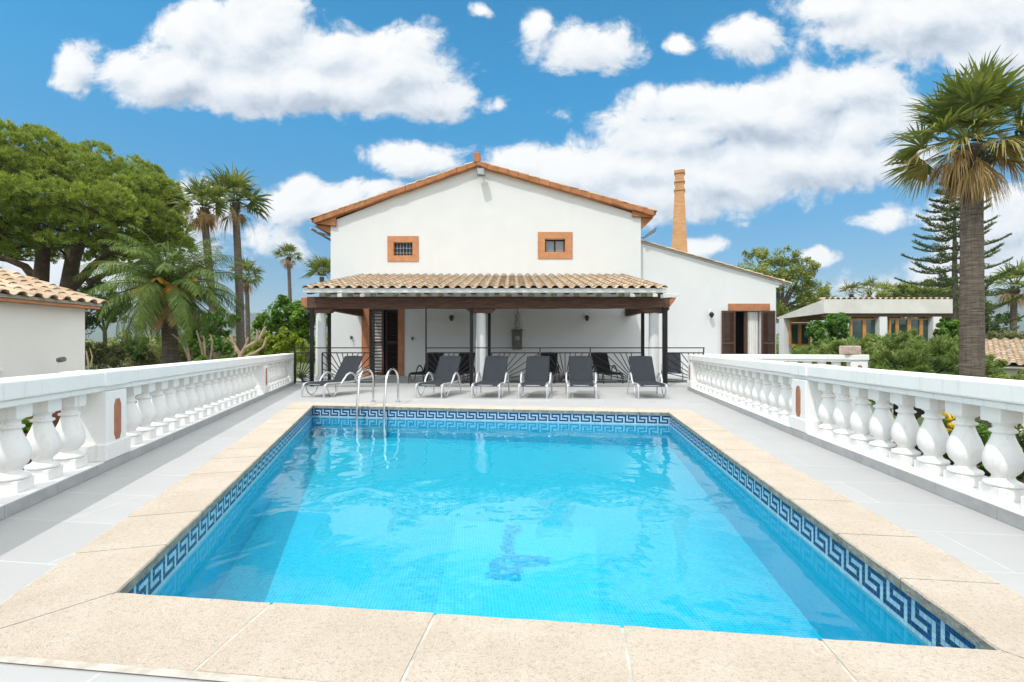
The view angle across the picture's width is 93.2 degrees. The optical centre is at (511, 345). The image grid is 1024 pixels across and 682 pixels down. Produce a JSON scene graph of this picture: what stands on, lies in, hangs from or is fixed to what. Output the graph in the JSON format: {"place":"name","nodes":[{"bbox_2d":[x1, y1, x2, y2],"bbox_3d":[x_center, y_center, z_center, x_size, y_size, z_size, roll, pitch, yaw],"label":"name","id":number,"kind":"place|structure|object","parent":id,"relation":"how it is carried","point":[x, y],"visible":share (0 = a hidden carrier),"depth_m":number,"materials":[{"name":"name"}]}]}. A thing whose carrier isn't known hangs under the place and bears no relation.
{"place":"outdoors","nodes":[
{"label":"outdoors","id":0,"kind":"place"},
{"bbox_2d":[27,410,60,461],"bbox_3d":[-4.971,0.905,5.300,0.170,0.750,0.600,0,0,0],"label":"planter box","id":1,"kind":"object","parent":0,"point":[55,421],"depth_m":5.19,"materials":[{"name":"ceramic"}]},
{"bbox_2d":[85,309,326,342],"bbox_3d":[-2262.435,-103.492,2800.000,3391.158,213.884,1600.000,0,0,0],"label":"hills","id":2,"kind":"structure","parent":0,"point":[96,335],"depth_m":2166.54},
{"bbox_2d":[309,152,657,375],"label":"house","id":3,"kind":"structure","parent":0,"point":[466,219],"depth_m":20.00,"materials":[{"name":"white paint"}]},
{"bbox_2d":[362,309,403,375],"bbox_3d":[-5.300,-0.224,20.455,1.805,3.148,0.990,0,0,0],"label":"door","id":4,"kind":"structure","parent":3,"relation":"in","point":[389,324],"depth_m":20.10,"materials":[{"name":"wood"}]},
{"bbox_2d":[387,236,418,260],"bbox_3d":[-4.495,-3.991,20.098,1.284,1.046,0.265,0,0,0],"label":"window","id":5,"kind":"structure","parent":3,"relation":"in","point":[395,251],"depth_m":19.97,"materials":[{"name":"paint"}]},
{"bbox_2d":[449,312,453,320],"bbox_3d":[-2.477,-1.186,19.856,0.200,0.380,0.286,0,0,0],"label":"wall lamp","id":6,"kind":"object","parent":3,"relation":"attached to","point":[451,316],"visible":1,"depth_m":19.78,"materials":[{"name":"black metal"}]},
{"bbox_2d":[476,165,484,176],"bbox_3d":[-1.287,-7.058,19.741,0.364,0.460,0.522,0,0,-13],"label":"floodlight","id":7,"kind":"object","parent":3,"relation":"attached to","point":[480,171],"visible":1,"depth_m":19.53,"materials":[{"name":"white glass"}]},
{"bbox_2d":[511,309,523,348],"bbox_3d":[0.225,-0.723,19.828,0.510,1.766,0.356,0,0,0],"label":"wall fountain","id":8,"kind":"object","parent":3,"relation":"attached to","point":[517,324],"depth_m":19.78,"materials":[{"name":"stone"}]},
{"bbox_2d":[538,232,572,258],"bbox_3d":[1.780,-4.128,20.098,1.431,1.101,0.265,0,0,0],"label":"window","id":9,"kind":"structure","parent":3,"relation":"in","point":[547,249],"depth_m":19.97,"materials":[{"name":"ceramic"}]},
{"bbox_2d":[585,312,588,320],"bbox_3d":[3.064,-1.186,19.856,0.200,0.380,0.286,0,0,0],"label":"wall lamp","id":10,"kind":"object","parent":3,"relation":"attached to","point":[586,317],"visible":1,"depth_m":19.77,"materials":[{"name":"black metal"}]},
{"bbox_2d":[641,228,656,238],"bbox_3d":[5.657,-4.663,20.150,0.675,0.495,0.300,0,0,0],"label":"floodlight","id":11,"kind":"object","parent":3,"relation":"attached to","point":[651,232],"visible":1,"depth_m":20.02,"materials":[{"name":"grey metal"}]},
{"bbox_2d":[0,374,1023,681],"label":"pool deck","id":12,"kind":"structure","parent":0,"point":[40,538],"depth_m":4.32,"materials":[{"name":"tile"}]},
{"bbox_2d":[0,353,295,519],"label":"pool balustrade","id":13,"kind":"object","parent":12,"relation":"on","point":[106,422],"visible":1,"depth_m":4.83,"materials":[{"name":"concrete"}]},
{"bbox_2d":[301,356,362,397],"bbox_3d":[-4.509,0.762,12.312,0.796,0.982,1.528,0,0,21],"label":"sun lounger","id":14,"kind":"object","parent":12,"relation":"on","point":[347,370],"visible":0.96,"depth_m":12.63,"materials":[{"name":"fabric"}]},
{"bbox_2d":[293,307,374,386],"bbox_3d":[-5.372,0.047,14.620,2.455,2.405,0.044,0,0,0],"label":"iron railing","id":15,"kind":"object","parent":12,"relation":"on","point":[322,369],"visible":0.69,"depth_m":14.60,"materials":[{"name":"black metal"}]},
{"bbox_2d":[408,353,442,382],"bbox_3d":[-2.909,0.744,16.590,0.796,1.017,1.473,0,0,15],"label":"sun lounger","id":16,"kind":"object","parent":12,"relation":"on","point":[432,359],"visible":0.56,"depth_m":17.02,"materials":[{"name":"black fabric"}]},
{"bbox_2d":[415,356,461,398],"bbox_3d":[-1.802,0.762,12.171,0.796,0.982,1.528,0,0,14],"label":"sun lounger","id":17,"kind":"object","parent":12,"relation":"on","point":[447,369],"visible":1,"depth_m":12.56,"materials":[{"name":"fabric"}]},
{"bbox_2d":[456,352,475,383],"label":"sun lounger","id":18,"kind":"object","parent":12,"relation":"on","point":[465,359],"visible":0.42,"depth_m":17.04,"materials":[{"name":"black fabric"}]},
{"bbox_2d":[301,273,678,385],"bbox_3d":[-0.688,-0.850,17.171,11.794,4.200,5.637,0,0,0],"label":"porch","id":19,"kind":"object","parent":12,"relation":"on","point":[553,288],"visible":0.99,"depth_m":15.08,"materials":[{"name":"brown wood"}]},
{"bbox_2d":[471,356,509,398],"bbox_3d":[-0.517,0.762,12.133,0.796,0.982,1.528,0,0,9],"label":"sun lounger","id":20,"kind":"object","parent":12,"relation":"on","point":[495,373],"visible":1,"depth_m":12.54,"materials":[{"name":"fabric"}]},
{"bbox_2d":[0,402,1023,681],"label":"swimming pool","id":21,"kind":"structure","parent":12,"relation":"in","point":[320,542],"depth_m":3.93,"materials":[{"name":"tile"}]},
{"bbox_2d":[355,368,399,438],"bbox_3d":[-2.812,1.231,10.235,0.684,1.520,1.070,0,0,0],"label":"pool ladder","id":22,"kind":"object","parent":21,"relation":"attached to","point":[373,400],"visible":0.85,"depth_m":9.83,"materials":[{"name":"metal"}]},
{"bbox_2d":[518,356,552,398],"bbox_3d":[0.591,0.762,12.084,0.796,0.982,1.528,0,0,8],"label":"sun lounger","id":23,"kind":"object","parent":12,"relation":"on","point":[537,372],"visible":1,"depth_m":12.50,"materials":[{"name":"fabric"}]},
{"bbox_2d":[541,353,559,383],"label":"sun lounger","id":24,"kind":"object","parent":12,"relation":"on","point":[552,356],"visible":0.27,"depth_m":17.05,"materials":[{"name":"black fabric"}]},
{"bbox_2d":[425,307,704,386],"bbox_3d":[1.596,0.047,14.620,8.424,2.405,0.044,0,0,0],"label":"iron railing","id":25,"kind":"object","parent":12,"relation":"on","point":[427,365],"visible":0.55,"depth_m":14.60,"materials":[{"name":"black metal"}]},
{"bbox_2d":[565,356,596,398],"bbox_3d":[1.722,0.762,12.086,0.796,0.982,1.528,0,0,7],"label":"sun lounger","id":26,"kind":"object","parent":12,"relation":"on","point":[580,370],"visible":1,"depth_m":12.51,"materials":[{"name":"fabric"}]},
{"bbox_2d":[592,353,623,383],"bbox_3d":[3.216,0.744,16.605,0.796,1.017,1.473,0,0,-9],"label":"sun lounger","id":27,"kind":"object","parent":12,"relation":"on","point":[598,361],"visible":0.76,"depth_m":17.05,"materials":[{"name":"black fabric"}]},
{"bbox_2d":[627,356,667,398],"bbox_3d":[3.335,0.762,12.040,0.796,0.982,1.528,0,0,4],"label":"sun lounger","id":28,"kind":"object","parent":12,"relation":"on","point":[642,373],"visible":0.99,"depth_m":12.45,"materials":[{"name":"fabric"}]},
{"bbox_2d":[661,353,683,379],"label":"sun lounger","id":29,"kind":"object","parent":12,"relation":"on","point":[672,357],"visible":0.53,"depth_m":17.71,"materials":[{"name":"fabric"}]},
{"bbox_2d":[687,355,806,433],"bbox_3d":[4.622,0.754,10.197,0.409,0.991,6.926,0,0,8],"label":"pool balustrade","id":30,"kind":"object","parent":12,"relation":"on","point":[755,389],"visible":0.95,"depth_m":8.89,"materials":[{"name":"concrete"}]},
{"bbox_2d":[690,354,868,386],"bbox_3d":[7.745,0.754,14.273,4.670,0.991,0.409,0,0,17],"label":"terrace balustrade","id":31,"kind":"object","parent":12,"relation":"on","point":[859,361],"visible":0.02,"depth_m":13.86,"materials":[{"name":"concrete"}]},
{"bbox_2d":[839,346,860,354],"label":"stone block","id":32,"kind":"structure","parent":31,"relation":"on","point":[849,350],"depth_m":13.52,"materials":[{"name":"beige stone"}]},
{"bbox_2d":[789,364,1023,529],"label":"pool balustrade","id":33,"kind":"object","parent":12,"relation":"on","point":[820,416],"visible":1,"depth_m":4.31,"materials":[{"name":"concrete"}]},
{"bbox_2d":[0,0,1023,333],"label":"sky","id":34,"kind":"structure","parent":0,"point":[776,115],"materials":[{"name":"blue"}]},
{"bbox_2d":[85,359,1022,441],"bbox_3d":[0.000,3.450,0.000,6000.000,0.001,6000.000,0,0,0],"label":"ground","id":35,"kind":"structure","parent":0,"point":[920,420],"depth_m":66.71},
{"bbox_2d":[0,267,108,377],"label":"outbuilding","id":36,"kind":"structure","parent":35,"relation":"on","point":[42,327],"depth_m":9.42,"materials":[{"name":"beige paint"}]},
{"bbox_2d":[85,348,92,368],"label":"pruned tree","id":37,"kind":"object","parent":35,"relation":"on","point":[89,364],"visible":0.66,"depth_m":23.98,"materials":[{"name":"beige plant"}]},
{"bbox_2d":[0,117,198,291],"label":"umbrella pine","id":38,"kind":"object","parent":35,"relation":"on","point":[31,170],"visible":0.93,"depth_m":27.57,"materials":[{"name":"green plant"}]},
{"bbox_2d":[77,274,131,368],"bbox_3d":[-34.227,-1.267,40.040,5.870,9.439,3.468,0,0,0],"label":"tree","id":39,"kind":"object","parent":35,"relation":"on","point":[90,320],"visible":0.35,"depth_m":39.84,"materials":[{"name":"green plant"}]},
{"bbox_2d":[85,365,125,369],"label":"bush","id":40,"kind":"object","parent":35,"relation":"on","point":[92,368],"visible":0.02,"depth_m":15.18,"materials":[{"name":"green plant"}]},
{"bbox_2d":[85,338,133,369],"bbox_3d":[-25.931,1.536,31.165,3.900,4.064,3.079,0,0,-20],"label":"bush","id":41,"kind":"object","parent":35,"relation":"on","point":[111,355],"visible":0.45,"depth_m":30.68,"materials":[{"name":"green plant"}]},
{"bbox_2d":[122,337,149,366],"bbox_3d":[-19.376,1.474,24.959,1.144,3.962,1.180,0,0,0],"label":"bush","id":42,"kind":"object","parent":35,"relation":"on","point":[133,351],"visible":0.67,"depth_m":24.83,"materials":[{"name":"green plant"}]},
{"bbox_2d":[123,345,161,366],"bbox_3d":[-20.464,1.643,26.908,2.487,3.635,1.933,0,0,28],"label":"bush","id":43,"kind":"object","parent":35,"relation":"on","point":[152,358],"visible":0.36,"depth_m":26.62,"materials":[{"name":"green plant"}]},
{"bbox_2d":[73,223,255,388],"bbox_3d":[-12.710,-0.317,18.012,5.252,7.537,5.476,0,0,0],"label":"date palm","id":44,"kind":"object","parent":35,"relation":"on","point":[166,303],"visible":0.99,"depth_m":17.27,"materials":[{"name":"green plant"}]},
{"bbox_2d":[158,344,200,362],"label":"bush","id":45,"kind":"object","parent":35,"relation":"on","point":[183,356],"visible":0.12,"depth_m":33.74,"materials":[{"name":"green plant"}]},
{"bbox_2d":[171,330,212,361],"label":"pruned tree","id":46,"kind":"object","parent":35,"relation":"on","point":[187,352],"visible":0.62,"depth_m":17.47,"materials":[{"name":"brown wood"}]},
{"bbox_2d":[164,174,234,359],"bbox_3d":[-18.521,-1.647,28.803,3.727,17.298,4.026,0,0,0],"label":"fan palm","id":47,"kind":"object","parent":35,"relation":"on","point":[202,193],"visible":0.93,"depth_m":28.77,"materials":[{"name":"green plant"}]},
{"bbox_2d":[178,307,241,359],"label":"tree","id":48,"kind":"object","parent":35,"relation":"on","point":[221,323],"visible":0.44,"depth_m":23.83,"materials":[{"name":"green plant"}]},
{"bbox_2d":[191,355,229,361],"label":"bush","id":49,"kind":"object","parent":35,"relation":"on","point":[201,357],"visible":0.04,"depth_m":16.75,"materials":[{"name":"green plant"}]},
{"bbox_2d":[198,161,273,354],"bbox_3d":[-19.948,-3.652,35.008,5.305,18.995,5.044,0,0,0],"label":"fan palm","id":50,"kind":"object","parent":35,"relation":"on","point":[241,189],"visible":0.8,"depth_m":34.79,"materials":[{"name":"green plant"}]},
{"bbox_2d":[225,256,266,343],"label":"fan palm","id":51,"kind":"object","parent":35,"relation":"on","point":[246,267],"visible":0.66,"depth_m":51.80,"materials":[{"name":"green plant"}]},
{"bbox_2d":[227,326,266,356],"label":"pruned tree","id":52,"kind":"object","parent":35,"relation":"on","point":[258,338],"visible":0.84,"depth_m":16.47,"materials":[{"name":"brown wood"}]},
{"bbox_2d":[244,326,307,377],"bbox_3d":[-9.026,1.351,18.680,2.493,4.217,1.856,0,0,0],"label":"bush","id":53,"kind":"object","parent":35,"relation":"on","point":[280,343],"visible":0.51,"depth_m":18.38,"materials":[{"name":"green plant"}]},
{"bbox_2d":[271,242,304,347],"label":"fan palm","id":54,"kind":"object","parent":35,"relation":"on","point":[285,249],"visible":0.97,"depth_m":61.80,"materials":[{"name":"green plant"}]},
{"bbox_2d":[250,294,326,343],"bbox_3d":[-11.477,0.364,26.951,2.945,6.176,5.896,0,0,29],"label":"tree","id":55,"kind":"object","parent":35,"relation":"on","point":[297,321],"visible":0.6,"depth_m":25.48,"materials":[{"name":"green plant"}]},
{"bbox_2d":[297,254,330,371],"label":"fan palm","id":56,"kind":"object","parent":35,"relation":"on","point":[323,263],"visible":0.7,"depth_m":43.41,"materials":[{"name":"green plant"}]},
{"bbox_2d":[85,329,1022,362],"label":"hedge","id":57,"kind":"object","parent":35,"relation":"on","point":[157,347],"visible":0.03,"depth_m":100.47,"materials":[{"name":"green plant"}]},
{"bbox_2d":[641,240,791,374],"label":"house wing","id":58,"kind":"structure","parent":35,"relation":"on","point":[740,302],"depth_m":20.30,"materials":[{"name":"white paint"}]},
{"bbox_2d":[672,169,687,252],"bbox_3d":[8.647,-2.770,25.000,1.560,12.441,1.560,0,0,20],"label":"brick chimney","id":59,"kind":"object","parent":58,"relation":"on","point":[679,237],"visible":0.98,"depth_m":24.73,"materials":[{"name":"orange brick"}]},
{"bbox_2d":[708,309,713,317],"bbox_3d":[8.288,-1.334,20.156,0.200,0.380,0.286,0,0,0],"label":"wall lamp","id":60,"kind":"object","parent":58,"relation":"attached to","point":[710,313],"visible":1,"depth_m":20.09,"materials":[{"name":"metal"}]},
{"bbox_2d":[721,304,774,353],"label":"door","id":61,"kind":"structure","parent":58,"relation":"in","point":[743,318],"depth_m":20.27,"materials":[{"name":"wood"}]},
{"bbox_2d":[737,245,837,323],"bbox_3d":[19.985,-2.092,36.197,9.135,11.091,3.917,0,0,-8],"label":"tree","id":62,"kind":"object","parent":35,"relation":"on","point":[808,297],"visible":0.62,"depth_m":35.71,"materials":[{"name":"green plant"}]},
{"bbox_2d":[787,338,830,362],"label":"juniper","id":63,"kind":"object","parent":35,"relation":"on","point":[804,350],"visible":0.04,"depth_m":18.94,"materials":[{"name":"green plant"}]},
{"bbox_2d":[804,312,850,346],"bbox_3d":[17.163,0.844,26.276,2.112,5.223,2.231,0,0,39],"label":"bush","id":64,"kind":"object","parent":35,"relation":"on","point":[833,325],"visible":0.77,"depth_m":25.99,"materials":[{"name":"plant"}]},
{"bbox_2d":[800,335,886,366],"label":"juniper","id":65,"kind":"object","parent":35,"relation":"on","point":[869,348],"visible":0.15,"depth_m":17.16,"materials":[{"name":"green plant"}]},
{"bbox_2d":[836,279,865,296],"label":"fan palm","id":66,"kind":"object","parent":35,"relation":"on","point":[852,286],"visible":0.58,"depth_m":69.77,"materials":[{"name":"green plant"}]},
{"bbox_2d":[835,393,892,441],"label":"terrace wall","id":67,"kind":"structure","parent":35,"relation":"on","point":[872,408],"depth_m":13.16,"materials":[{"name":"white paint"}]},
{"bbox_2d":[776,297,952,353],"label":"garden pavilion","id":68,"kind":"structure","parent":35,"relation":"on","point":[871,315],"depth_m":27.12,"materials":[{"name":"paint"}]},
{"bbox_2d":[789,323,799,344],"bbox_3d":[17.810,-0.714,30.560,0.644,1.427,0.120,0,0,0],"label":"window","id":69,"kind":"structure","parent":68,"relation":"in","point":[794,328],"depth_m":30.55,"materials":[{"name":"brown wood"}]},
{"bbox_2d":[800,323,809,344],"bbox_3d":[18.454,-0.714,30.560,0.644,1.427,0.120,0,0,0],"label":"window","id":70,"kind":"structure","parent":68,"relation":"in","point":[804,340],"depth_m":30.55,"materials":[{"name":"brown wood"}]},
{"bbox_2d":[849,318,863,340],"bbox_3d":[19.509,-0.765,27.410,0.778,1.531,0.120,0,0,0],"label":"window","id":71,"kind":"structure","parent":68,"relation":"in","point":[856,325],"depth_m":27.40,"materials":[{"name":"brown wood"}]},
{"bbox_2d":[864,318,875,339],"bbox_3d":[20.312,-0.765,27.410,0.828,1.531,0.120,0,0,0],"label":"window","id":72,"kind":"structure","parent":68,"relation":"in","point":[869,323],"depth_m":27.40,"materials":[{"name":"brown wood"}]},
{"bbox_2d":[888,318,896,333],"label":"window","id":73,"kind":"structure","parent":68,"relation":"in","point":[892,322],"depth_m":27.40,"materials":[{"name":"brown wood"}]},
{"bbox_2d":[897,318,908,334],"bbox_3d":[22.093,-0.765,27.410,0.677,1.531,0.120,0,0,0],"label":"window","id":74,"kind":"structure","parent":68,"relation":"in","point":[902,323],"depth_m":27.40,"materials":[{"name":"brown wood"}]},
{"bbox_2d":[909,318,920,337],"bbox_3d":[22.771,-0.765,27.410,0.677,1.531,0.120,0,0,0],"label":"window","id":75,"kind":"structure","parent":68,"relation":"in","point":[915,322],"depth_m":27.40,"materials":[{"name":"brown wood"}]},
{"bbox_2d":[921,318,928,341],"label":"window","id":76,"kind":"structure","parent":68,"relation":"in","point":[924,321],"depth_m":27.40,"materials":[{"name":"brown wood"}]},
{"bbox_2d":[855,275,883,296],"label":"fan palm","id":77,"kind":"object","parent":35,"relation":"on","point":[869,283],"visible":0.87,"depth_m":65.58,"materials":[{"name":"green plant"}]},
{"bbox_2d":[869,366,892,412],"bbox_3d":[9.825,2.003,13.199,0.964,2.905,0.766,0,0,0],"label":"bush","id":78,"kind":"object","parent":35,"relation":"on","point":[877,367],"visible":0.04,"depth_m":13.01,"materials":[{"name":"green plant"}]},
{"bbox_2d":[872,280,894,295],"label":"fan palm","id":79,"kind":"object","parent":35,"relation":"on","point":[889,284],"visible":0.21,"depth_m":71.61,"materials":[{"name":"green plant"}]},
{"bbox_2d":[860,326,928,416],"bbox_3d":[14.517,1.353,18.485,3.529,4.195,3.001,0,0,0],"label":"juniper","id":80,"kind":"object","parent":35,"relation":"on","point":[891,341],"visible":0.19,"depth_m":18.13,"materials":[{"name":"green plant"}]},
{"bbox_2d":[868,347,958,418],"bbox_3d":[11.187,1.723,13.589,3.246,3.453,2.761,0,0,0],"label":"juniper","id":81,"kind":"object","parent":35,"relation":"on","point":[909,359],"visible":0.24,"depth_m":13.23,"materials":[{"name":"green plant"}]},
{"bbox_2d":[875,277,989,322],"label":"tree","id":82,"kind":"object","parent":35,"relation":"on","point":[917,289],"visible":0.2,"depth_m":41.54,"materials":[{"name":"green plant"}]},
{"bbox_2d":[889,332,985,357],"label":"juniper","id":83,"kind":"object","parent":35,"relation":"on","point":[941,344],"visible":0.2,"depth_m":16.66,"materials":[{"name":"green plant"}]},
{"bbox_2d":[929,318,958,345],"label":"bush","id":84,"kind":"object","parent":35,"relation":"on","point":[951,328],"visible":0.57,"depth_m":25.42,"materials":[{"name":"green plant"}]},
{"bbox_2d":[879,45,1023,426],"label":"fan palm","id":85,"kind":"object","parent":35,"relation":"on","point":[973,103],"visible":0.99,"depth_m":10.85,"materials":[{"name":"green plant"}]},
{"bbox_2d":[892,183,1023,336],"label":"norfolk pine","id":86,"kind":"object","parent":35,"relation":"on","point":[954,230],"visible":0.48,"depth_m":35.82,"materials":[{"name":"green plant"}]},
{"bbox_2d":[944,344,1009,377],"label":"juniper","id":87,"kind":"object","parent":35,"relation":"on","point":[992,368],"visible":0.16,"depth_m":15.18,"materials":[{"name":"green plant"}]},
{"bbox_2d":[944,299,1021,335],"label":"tree","id":88,"kind":"object","parent":35,"relation":"on","point":[997,317],"visible":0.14,"depth_m":45.49,"materials":[{"name":"green plant"}]},
{"bbox_2d":[985,257,1023,333],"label":"fan palm","id":89,"kind":"object","parent":35,"relation":"on","point":[1016,273],"visible":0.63,"depth_m":39.83,"materials":[{"name":"green plant"}]},
{"bbox_2d":[985,330,1023,339],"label":"bush","id":90,"kind":"object","parent":35,"relation":"on","point":[1009,335],"visible":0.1,"depth_m":30.03,"materials":[{"name":"green plant"}]},
{"bbox_2d":[985,338,1023,432],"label":"tiled shed","id":91,"kind":"structure","parent":35,"relation":"on","point":[1011,352],"depth_m":21.07,"materials":[{"name":"tile"}]},
{"bbox_2d":[986,359,1023,435],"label":"bush","id":92,"kind":"object","parent":35,"relation":"on","point":[1003,364],"visible":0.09,"depth_m":10.73,"materials":[{"name":"green plant"}]},
{"bbox_2d":[776,287,1023,341],"bbox_3d":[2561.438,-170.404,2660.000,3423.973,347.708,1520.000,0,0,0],"label":"hills","id":93,"kind":"structure","parent":0,"point":[1003,308],"depth_m":2193.17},
{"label":"planting bed","id":94,"kind":"structure","parent":0,"visible":0},
{"bbox_2d":[942,412,988,464],"bbox_3d":[4.314,0.957,4.766,0.589,0.661,0.485,0,0,0],"label":"shrub","id":95,"kind":"object","parent":94,"relation":"on","point":[949,425],"visible":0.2,"depth_m":4.58,"materials":[{"name":"yellow plant"}]},
{"bbox_2d":[948,420,1021,479],"bbox_3d":[4.306,0.993,4.450,0.544,0.619,0.589,0,0,0],"label":"shrub","id":96,"kind":"object","parent":94,"relation":"on","point":[982,430],"visible":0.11,"depth_m":4.39,"materials":[{"name":"green plant"}]},
{"bbox_2d":[1015,433,1023,482],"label":"shrub","id":97,"kind":"object","parent":94,"relation":"on","point":[1020,439],"visible":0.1,"depth_m":4.15,"materials":[{"name":"green plant"}]},
{"bbox_3d":[-4.942,1.070,4.750,0.432,0.420,0.432,0,0,0],"label":"flower pot","id":98,"kind":"object","parent":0,"visible":0},
{"bbox_2d":[21,415,32,432],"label":"shrub","id":99,"kind":"object","parent":98,"relation":"in","point":[28,424],"visible":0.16,"depth_m":4.80,"materials":[{"name":"green plant"}]}
]}

